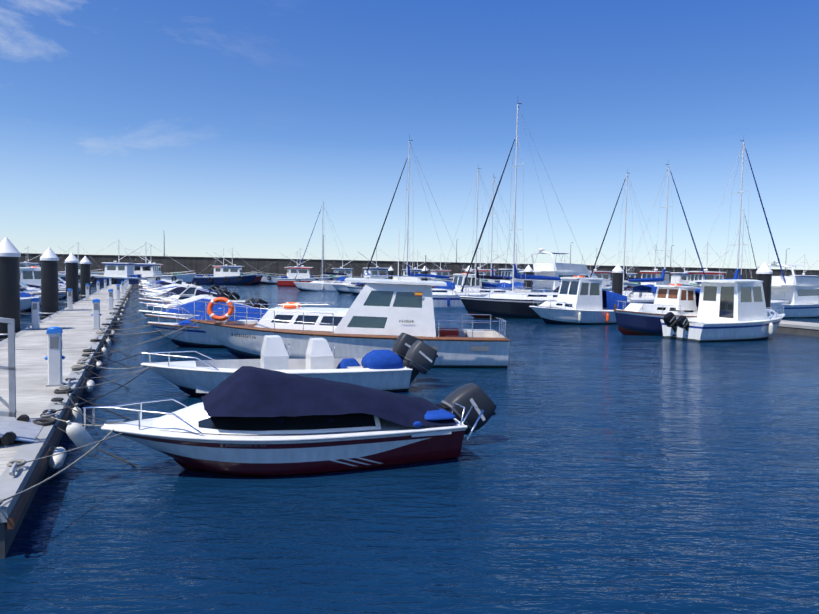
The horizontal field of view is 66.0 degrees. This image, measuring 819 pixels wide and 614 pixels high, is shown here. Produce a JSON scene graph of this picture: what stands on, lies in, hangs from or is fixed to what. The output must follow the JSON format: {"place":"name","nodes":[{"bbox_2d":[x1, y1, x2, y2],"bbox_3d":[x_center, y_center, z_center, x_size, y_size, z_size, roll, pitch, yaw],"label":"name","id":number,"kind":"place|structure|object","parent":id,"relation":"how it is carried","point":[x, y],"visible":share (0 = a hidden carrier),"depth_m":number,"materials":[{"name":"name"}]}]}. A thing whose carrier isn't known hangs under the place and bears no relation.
{"place":"outdoors","nodes":[
{"label":"outdoors","id":0,"kind":"place"},
{"bbox_2d":[0,282,818,613],"bbox_3d":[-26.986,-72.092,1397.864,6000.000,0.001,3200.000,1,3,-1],"label":"sea water","id":1,"kind":"structure","parent":0,"point":[602,468],"depth_m":6.88,"materials":[{"name":"blue liquid"}]},
{"bbox_2d":[0,237,20,340],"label":"pile","id":2,"kind":"object","parent":1,"relation":"in","point":[10,254],"visible":0.54,"depth_m":20.11,"materials":[{"name":"black"}]},
{"bbox_2d":[20,291,39,314],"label":"boat","id":3,"kind":"object","parent":1,"relation":"on","point":[25,304],"visible":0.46,"depth_m":32.20,"materials":[{"name":"white plastic"}]},
{"bbox_2d":[20,290,40,311],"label":"boat","id":4,"kind":"object","parent":1,"relation":"on","point":[24,294],"visible":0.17,"depth_m":34.92,"materials":[{"name":"white plastic"}]},
{"bbox_2d":[20,248,64,274],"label":"fishing boat","id":5,"kind":"object","parent":1,"relation":"on","point":[32,264],"visible":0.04,"depth_m":123.26,"materials":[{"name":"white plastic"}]},
{"bbox_2d":[20,281,65,305],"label":"boat","id":6,"kind":"object","parent":1,"relation":"on","point":[23,286],"visible":0.29,"depth_m":40.95,"materials":[{"name":"white plastic"}]},
{"bbox_2d":[26,284,65,300],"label":"boat","id":7,"kind":"object","parent":1,"relation":"on","point":[38,287],"visible":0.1,"depth_m":44.72,"materials":[{"name":"white plastic"}]},
{"bbox_2d":[39,247,58,318],"bbox_3d":[-16.907,-0.605,30.014,1.274,4.470,0.908,0,3,-23],"label":"pile","id":8,"kind":"object","parent":1,"relation":"in","point":[49,258],"visible":0.6,"depth_m":29.64,"materials":[{"name":"black metal"}]},
{"bbox_2d":[20,266,79,297],"bbox_3d":[-30.179,-2.366,50.395,7.045,4.130,2.528,0,3,-24],"label":"boat","id":9,"kind":"object","parent":1,"relation":"on","point":[31,275],"visible":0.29,"depth_m":49.72,"materials":[{"name":"white plastic"}]},
{"bbox_2d":[0,284,131,558],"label":"dock","id":10,"kind":"object","parent":1,"relation":"on","point":[35,395],"visible":0.71,"depth_m":11.01,"materials":[{"name":"grey concrete"}]},
{"bbox_2d":[0,317,42,445],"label":"gangway ramp","id":11,"kind":"structure","parent":10,"relation":"on","point":[22,427],"depth_m":8.16,"materials":[{"name":"grey metal"}]},
{"bbox_2d":[30,298,40,328],"bbox_3d":[-12.438,0.221,20.972,0.333,1.035,0.220,0,3,-23],"label":"pedestal","id":12,"kind":"object","parent":10,"relation":"on","point":[35,309],"visible":1,"depth_m":20.90,"materials":[{"name":"white plastic"}]},
{"bbox_2d":[44,326,64,386],"bbox_3d":[-6.206,0.857,11.037,0.333,1.035,0.220,0,3,-23],"label":"pedestal","id":13,"kind":"object","parent":10,"relation":"on","point":[54,357],"visible":1,"depth_m":10.96,"materials":[{"name":"white plastic"}]},
{"bbox_2d":[66,289,73,309],"bbox_3d":[-16.781,-0.396,31.168,0.333,1.035,0.220,0,3,-23],"label":"pedestal","id":14,"kind":"object","parent":10,"relation":"on","point":[69,299],"visible":1,"depth_m":31.09,"materials":[{"name":"white"}]},
{"bbox_2d":[85,284,88,298],"bbox_3d":[-21.164,-1.018,41.456,0.333,1.035,0.220,0,3,-23],"label":"pedestal","id":15,"kind":"object","parent":10,"relation":"on","point":[87,291],"visible":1,"depth_m":41.38,"materials":[{"name":"white"}]},
{"bbox_2d":[91,299,101,329],"bbox_3d":[-10.588,0.234,21.325,0.333,1.035,0.220,0,3,-23],"label":"pedestal","id":16,"kind":"object","parent":10,"relation":"on","point":[96,314],"visible":0.96,"depth_m":21.25,"materials":[{"name":"white plastic"}]},
{"bbox_2d":[96,281,99,292],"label":"pedestal","id":17,"kind":"object","parent":10,"relation":"on","point":[98,287],"visible":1,"depth_m":51.68,"materials":[{"name":"white"}]},
{"bbox_2d":[0,284,203,504],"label":"mooring ropes","id":18,"kind":"object","parent":10,"relation":"attached to","point":[57,456],"visible":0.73,"depth_m":11.28,"materials":[{"name":"fabric"}]},
{"bbox_2d":[108,289,113,309],"bbox_3d":[-14.932,-0.382,31.521,0.333,1.035,0.220,0,3,-23],"label":"pedestal","id":19,"kind":"object","parent":10,"relation":"on","point":[110,299],"visible":1,"depth_m":31.44,"materials":[{"name":"white plastic"}]},
{"bbox_2d":[116,284,120,299],"bbox_3d":[-19.314,-1.004,41.810,0.333,1.035,0.220,0,3,-23],"label":"pedestal","id":20,"kind":"object","parent":10,"relation":"on","point":[118,292],"visible":0.94,"depth_m":41.73,"materials":[{"name":"white metal"}]},
{"bbox_2d":[121,281,124,293],"bbox_3d":[-23.697,-1.627,52.098,0.333,1.035,0.220,0,3,-23],"label":"pedestal","id":21,"kind":"object","parent":10,"relation":"on","point":[122,287],"visible":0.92,"depth_m":52.02,"materials":[{"name":"white"}]},
{"bbox_2d":[124,279,126,289],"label":"pedestal","id":22,"kind":"object","parent":10,"relation":"on","point":[125,283],"visible":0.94,"depth_m":62.30,"materials":[{"name":"white"}]},
{"bbox_2d":[58,277,79,292],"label":"boat","id":23,"kind":"object","parent":1,"relation":"on","point":[60,280],"visible":0.06,"depth_m":60.41,"materials":[{"name":"white plastic"}]},
{"bbox_2d":[64,253,78,306],"bbox_3d":[-21.055,-1.194,39.751,1.274,4.470,0.908,0,3,-23],"label":"pile","id":24,"kind":"object","parent":1,"relation":"in","point":[71,265],"visible":0.65,"depth_m":39.38,"materials":[{"name":"black metal"}]},
{"bbox_2d":[58,243,103,277],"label":"fishing boat","id":25,"kind":"object","parent":1,"relation":"on","point":[64,275],"visible":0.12,"depth_m":98.27,"materials":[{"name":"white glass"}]},
{"bbox_2d":[79,256,90,299],"bbox_3d":[-25.124,-1.771,49.304,1.274,4.470,0.908,0,3,-23],"label":"pile","id":26,"kind":"object","parent":1,"relation":"in","point":[85,272],"visible":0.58,"depth_m":48.92,"materials":[{"name":"black metal"}]},
{"bbox_2d":[64,242,146,286],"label":"fishing boat","id":27,"kind":"object","parent":1,"relation":"on","point":[118,273],"visible":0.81,"depth_m":87.59,"materials":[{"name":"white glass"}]},
{"bbox_2d":[138,281,171,287],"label":"boat","id":28,"kind":"object","parent":1,"relation":"on","point":[162,283],"visible":0.21,"depth_m":63.37,"materials":[{"name":"white plastic"}]},
{"bbox_2d":[125,242,195,282],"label":"fishing boat","id":29,"kind":"object","parent":1,"relation":"on","point":[150,270],"visible":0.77,"depth_m":92.63,"materials":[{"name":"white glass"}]},
{"bbox_2d":[132,246,194,275],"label":"fishing boat","id":30,"kind":"object","parent":1,"relation":"on","point":[159,267],"visible":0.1,"depth_m":103.83,"materials":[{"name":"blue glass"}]},
{"bbox_2d":[140,280,190,283],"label":"boat","id":31,"kind":"object","parent":1,"relation":"on","point":[163,281],"visible":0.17,"depth_m":76.43,"materials":[{"name":"white plastic"}]},
{"bbox_2d":[142,279,198,285],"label":"boat","id":32,"kind":"object","parent":1,"relation":"on","point":[197,283],"visible":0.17,"depth_m":79.90,"materials":[{"name":"white plastic"}]},
{"bbox_2d":[143,281,202,288],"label":"boat","id":33,"kind":"object","parent":1,"relation":"on","point":[182,284],"visible":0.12,"depth_m":68.08,"materials":[{"name":"white plastic"}]},
{"bbox_2d":[143,284,215,290],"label":"boat","id":34,"kind":"object","parent":1,"relation":"on","point":[211,288],"visible":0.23,"depth_m":55.03,"materials":[{"name":"white plastic"}]},
{"bbox_2d":[144,286,216,293],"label":"boat","id":35,"kind":"object","parent":1,"relation":"on","point":[170,288],"visible":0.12,"depth_m":45.19,"materials":[{"name":"white plastic"}]},
{"bbox_2d":[145,280,219,288],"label":"boat","id":36,"kind":"object","parent":1,"relation":"on","point":[181,282],"visible":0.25,"depth_m":57.99,"materials":[{"name":"white plastic"}]},
{"bbox_2d":[139,285,226,291],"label":"boat","id":37,"kind":"object","parent":1,"relation":"on","point":[221,288],"visible":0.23,"depth_m":51.63,"materials":[{"name":"white plastic"}]},
{"bbox_2d":[139,287,230,297],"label":"boat","id":38,"kind":"object","parent":1,"relation":"on","point":[224,292],"visible":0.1,"depth_m":43.30,"materials":[{"name":"white plastic"}]},
{"bbox_2d":[148,285,221,294],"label":"boat","id":39,"kind":"object","parent":1,"relation":"on","point":[218,291],"visible":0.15,"depth_m":50.16,"materials":[{"name":"white plastic"}]},
{"bbox_2d":[145,305,227,322],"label":"boat","id":40,"kind":"object","parent":1,"relation":"on","point":[166,318],"visible":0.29,"depth_m":23.23,"materials":[{"name":"white plastic"}]},
{"bbox_2d":[142,287,239,299],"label":"boat","id":41,"kind":"object","parent":1,"relation":"on","point":[233,295],"visible":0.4,"depth_m":39.69,"materials":[{"name":"white plastic"}]},
{"bbox_2d":[143,290,245,302],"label":"boat","id":42,"kind":"object","parent":1,"relation":"on","point":[238,301],"visible":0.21,"depth_m":37.09,"materials":[{"name":"white plastic"}]},
{"bbox_2d":[138,286,255,307],"bbox_3d":[-11.318,-0.088,34.071,6.175,2.066,2.390,0,3,-19],"label":"boat","id":43,"kind":"object","parent":1,"relation":"on","point":[189,291],"visible":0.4,"depth_m":33.22,"materials":[{"name":"white plastic"}]},
{"bbox_2d":[139,298,267,315],"bbox_3d":[-8.685,0.425,27.336,5.641,1.584,2.415,0,3,-20],"label":"boat","id":44,"kind":"object","parent":1,"relation":"on","point":[189,306],"visible":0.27,"depth_m":26.57,"materials":[{"name":"blue fabric"}]},
{"bbox_2d":[147,307,265,347],"bbox_3d":[-5.389,0.890,21.446,6.532,1.816,2.340,0,3,-24],"label":"boat","id":45,"kind":"object","parent":1,"relation":"on","point":[195,335],"visible":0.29,"depth_m":20.27,"materials":[{"name":"white wood"}]},
{"bbox_2d":[145,295,267,310],"bbox_3d":[-9.705,0.313,30.552,5.744,1.813,2.329,0,3,-23],"label":"boat","id":46,"kind":"object","parent":1,"relation":"on","point":[258,301],"visible":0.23,"depth_m":29.92,"materials":[{"name":"white plastic"}]},
{"bbox_2d":[192,251,256,284],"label":"fishing boat","id":47,"kind":"object","parent":1,"relation":"on","point":[232,275],"visible":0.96,"depth_m":110.11,"materials":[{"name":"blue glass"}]},
{"bbox_2d":[206,248,263,284],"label":"fishing boat","id":48,"kind":"object","parent":1,"relation":"on","point":[257,280],"visible":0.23,"depth_m":114.58,"materials":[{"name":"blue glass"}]},
{"bbox_2d":[66,366,495,474],"bbox_3d":[-1.386,1.642,8.523,5.693,1.665,1.899,0,3,-21],"label":"covered speedboat","id":49,"kind":"object","parent":1,"relation":"on","point":[247,420],"visible":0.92,"depth_m":7.80,"materials":[{"name":"white plastic"}]},
{"bbox_2d":[251,254,317,283],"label":"fishing boat","id":50,"kind":"object","parent":1,"relation":"on","point":[267,279],"visible":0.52,"depth_m":121.12,"materials":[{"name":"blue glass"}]},
{"bbox_2d":[141,332,437,394],"bbox_3d":[-2.405,1.410,13.363,6.053,1.624,2.008,0,3,-20],"label":"motorboat","id":51,"kind":"object","parent":1,"relation":"on","point":[404,362],"visible":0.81,"depth_m":13.12,"materials":[{"name":"grey plastic"}]},
{"bbox_2d":[277,249,349,286],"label":"fishing boat","id":52,"kind":"object","parent":1,"relation":"on","point":[303,273],"visible":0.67,"depth_m":106.31,"materials":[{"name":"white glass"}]},
{"bbox_2d":[294,204,356,290],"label":"yacht","id":53,"kind":"object","parent":1,"relation":"on","point":[322,285],"visible":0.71,"depth_m":82.33,"materials":[{"name":"white plastic"}]},
{"bbox_2d":[323,252,360,277],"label":"fishing boat","id":54,"kind":"object","parent":1,"relation":"on","point":[348,271],"visible":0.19,"depth_m":124.98,"materials":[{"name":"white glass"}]},
{"bbox_2d":[331,281,360,292],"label":"boat","id":55,"kind":"object","parent":1,"relation":"on","point":[341,288],"visible":0.33,"depth_m":76.64,"materials":[{"name":"white plastic"}]},
{"bbox_2d":[190,236,509,367],"bbox_3d":[-1.707,-0.093,17.998,9.088,4.151,3.218,1,3,-1],"label":"cabin cruiser","id":56,"kind":"object","parent":1,"relation":"on","point":[381,314],"visible":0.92,"depth_m":17.01,"materials":[{"name":"white plastic"}]},
{"bbox_2d":[346,283,364,294],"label":"boat","id":57,"kind":"object","parent":1,"relation":"on","point":[355,289],"visible":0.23,"depth_m":71.06,"materials":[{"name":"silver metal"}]},
{"bbox_2d":[358,247,405,278],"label":"fishing boat","id":58,"kind":"object","parent":1,"relation":"on","point":[377,271],"visible":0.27,"depth_m":97.60,"materials":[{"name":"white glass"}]},
{"bbox_2d":[388,267,393,278],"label":"pile","id":59,"kind":"object","parent":1,"relation":"in","point":[390,271],"visible":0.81,"depth_m":84.07,"materials":[{"name":"white"}]},
{"bbox_2d":[391,250,434,280],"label":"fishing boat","id":60,"kind":"object","parent":1,"relation":"on","point":[418,271],"visible":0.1,"depth_m":107.43,"materials":[{"name":"white"}]},
{"bbox_2d":[20,253,818,283],"bbox_3d":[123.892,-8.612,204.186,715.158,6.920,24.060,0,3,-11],"label":"breakwater wall","id":61,"kind":"structure","parent":1,"relation":"in","point":[273,267],"depth_m":171.81,"materials":[{"name":"concrete"}]},
{"bbox_2d":[360,134,481,308],"bbox_3d":[0.804,-5.883,45.856,9.200,12.950,3.354,0,3,-23],"label":"white yacht","id":62,"kind":"object","parent":1,"relation":"on","point":[446,297],"visible":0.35,"depth_m":45.59,"materials":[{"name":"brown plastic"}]},
{"bbox_2d":[395,253,453,280],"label":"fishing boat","id":63,"kind":"object","parent":1,"relation":"on","point":[404,274],"visible":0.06,"depth_m":119.64,"materials":[{"name":"white"}]},
{"bbox_2d":[422,266,427,280],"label":"pile","id":64,"kind":"object","parent":1,"relation":"in","point":[423,272],"visible":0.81,"depth_m":73.97,"materials":[{"name":"white"}]},
{"bbox_2d":[427,254,463,277],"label":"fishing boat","id":65,"kind":"object","parent":1,"relation":"on","point":[439,272],"visible":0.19,"depth_m":124.25,"materials":[{"name":"white plastic"}]},
{"bbox_2d":[420,247,503,287],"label":"fishing boat","id":66,"kind":"object","parent":1,"relation":"on","point":[482,272],"visible":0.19,"depth_m":91.63,"materials":[{"name":"white"}]},
{"bbox_2d":[465,265,472,273],"bbox_3d":[6.046,-2.023,64.308,0.792,4.470,0.792,1,3,-1],"label":"pile","id":67,"kind":"object","parent":1,"relation":"in","point":[467,269],"visible":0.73,"depth_m":63.96,"materials":[{"name":"white"}]},
{"bbox_2d":[452,265,496,291],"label":"boat","id":68,"kind":"object","parent":1,"relation":"on","point":[458,279],"visible":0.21,"depth_m":50.44,"materials":[{"name":"white plastic"}]},
{"bbox_2d":[442,168,534,296],"bbox_3d":[5.990,-5.420,50.167,8.500,11.750,3.167,0,3,-23],"label":"yacht","id":69,"kind":"object","parent":1,"relation":"on","point":[500,286],"visible":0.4,"depth_m":49.99,"materials":[{"name":"white plastic"}]},
{"bbox_2d":[461,173,536,291],"bbox_3d":[7.969,-5.781,55.726,8.800,11.950,3.261,0,3,-24],"label":"yacht","id":70,"kind":"object","parent":1,"relation":"on","point":[516,284],"visible":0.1,"depth_m":55.48,"materials":[{"name":"white plastic"}]},
{"bbox_2d":[481,243,536,285],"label":"fishing boat","id":71,"kind":"object","parent":1,"relation":"on","point":[509,272],"visible":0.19,"depth_m":79.81,"materials":[{"name":"white plastic"}]},
{"bbox_2d":[524,265,532,289],"bbox_3d":[10.233,-1.429,54.479,0.792,4.470,0.792,1,3,-1],"label":"pile","id":72,"kind":"object","parent":1,"relation":"on","point":[528,270],"visible":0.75,"depth_m":54.12,"materials":[{"name":"white"}]},
{"bbox_2d":[459,103,613,318],"bbox_3d":[7.654,-5.653,38.110,10.200,13.550,3.619,0,3,-23],"label":"sailboat","id":73,"kind":"object","parent":1,"relation":"on","point":[512,305],"visible":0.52,"depth_m":36.72,"materials":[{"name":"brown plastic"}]},
{"bbox_2d":[515,240,626,291],"bbox_3d":[15.105,-3.171,57.197,12.016,7.231,4.067,0,3,-23],"label":"motor yacht","id":74,"kind":"object","parent":1,"relation":"on","point":[554,269],"visible":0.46,"depth_m":55.43,"materials":[{"name":"white plastic"}]},
{"bbox_2d":[529,256,628,324],"bbox_3d":[9.316,-0.787,33.921,6.636,4.125,2.490,0,3,-23],"label":"cabin boat","id":75,"kind":"object","parent":1,"relation":"on","point":[581,300],"visible":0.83,"depth_m":33.12,"materials":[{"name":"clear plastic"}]},
{"bbox_2d":[584,247,612,286],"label":"fishing boat","id":76,"kind":"object","parent":1,"relation":"on","point":[603,274],"visible":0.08,"depth_m":87.28,"materials":[{"name":"white"}]},
{"bbox_2d":[612,264,623,294],"bbox_3d":[14.576,-0.812,44.283,0.792,4.470,0.792,1,3,-1],"label":"pile","id":77,"kind":"object","parent":1,"relation":"on","point":[617,278],"visible":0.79,"depth_m":43.94,"materials":[{"name":"black metal"}]},
{"bbox_2d":[610,257,639,284],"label":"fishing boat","id":78,"kind":"object","parent":1,"relation":"on","point":[631,274],"visible":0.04,"depth_m":117.25,"materials":[{"name":"white"}]},
{"bbox_2d":[590,174,666,295],"bbox_3d":[17.753,-5.177,50.389,9.000,11.650,3.357,0,3,-23],"label":"yacht","id":79,"kind":"object","parent":1,"relation":"on","point":[627,293],"visible":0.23,"depth_m":49.91,"materials":[{"name":"white plastic"}]},
{"bbox_2d":[624,246,669,290],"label":"fishing boat","id":80,"kind":"object","parent":1,"relation":"on","point":[647,274],"visible":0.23,"depth_m":74.81,"materials":[{"name":"white"}]},
{"bbox_2d":[614,284,699,335],"bbox_3d":[11.792,0.284,28.681,6.328,2.677,2.668,0,3,-24],"label":"cabin boat","id":81,"kind":"object","parent":1,"relation":"on","point":[676,300],"visible":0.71,"depth_m":27.75,"materials":[{"name":"plastic"}]},
{"bbox_2d":[622,164,706,303],"bbox_3d":[18.829,-4.863,45.770,9.000,11.550,3.357,0,3,-23],"label":"yacht","id":82,"kind":"object","parent":1,"relation":"on","point":[643,294],"visible":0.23,"depth_m":45.40,"materials":[{"name":"white plastic"}]},
{"bbox_2d":[667,249,698,283],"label":"fishing boat","id":83,"kind":"object","parent":1,"relation":"on","point":[679,275],"visible":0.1,"depth_m":87.00,"materials":[{"name":"white"}]},
{"bbox_2d":[676,242,733,288],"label":"fishing boat","id":84,"kind":"object","parent":1,"relation":"on","point":[710,275],"visible":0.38,"depth_m":69.49,"materials":[{"name":"white"}]},
{"bbox_2d":[660,250,785,341],"bbox_3d":[13.700,-0.401,26.900,7.030,4.059,2.623,0,3,-25],"label":"pilothouse boat","id":85,"kind":"object","parent":1,"relation":"on","point":[733,310],"visible":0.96,"depth_m":25.98,"materials":[{"name":"white plastic"}]},
{"bbox_2d":[721,212,756,278],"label":"yacht","id":86,"kind":"object","parent":1,"relation":"on","point":[741,261],"visible":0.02,"depth_m":90.94,"materials":[{"name":"white plastic"}]},
{"bbox_2d":[693,140,788,313],"bbox_3d":[21.357,-4.831,40.330,9.500,12.150,3.445,0,3,-23],"label":"yacht","id":87,"kind":"object","parent":1,"relation":"on","point":[775,305],"visible":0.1,"depth_m":40.23,"materials":[{"name":"white plastic"}]},
{"bbox_2d":[756,262,772,308],"bbox_3d":[18.998,-0.184,33.903,0.792,4.470,0.792,1,3,-1],"label":"pile","id":88,"kind":"object","parent":1,"relation":"in","point":[764,272],"visible":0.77,"depth_m":33.54,"materials":[{"name":"black"}]},
{"bbox_2d":[757,250,818,317],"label":"motor yacht","id":89,"kind":"object","parent":1,"relation":"on","point":[802,295],"visible":0.58,"depth_m":42.06,"materials":[{"name":"white plastic"}]},
{"bbox_2d":[775,320,818,336],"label":"floating dock","id":90,"kind":"object","parent":1,"relation":"on","point":[798,328],"depth_m":29.28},
{"bbox_2d":[784,254,817,277],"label":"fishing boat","id":91,"kind":"object","parent":1,"relation":"on","point":[804,275],"visible":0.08,"depth_m":96.99,"materials":[{"name":"white"}]},
{"bbox_2d":[0,0,818,269],"label":"sky","id":92,"kind":"structure","parent":0,"point":[209,126],"materials":[{"name":"blue"}]}
]}

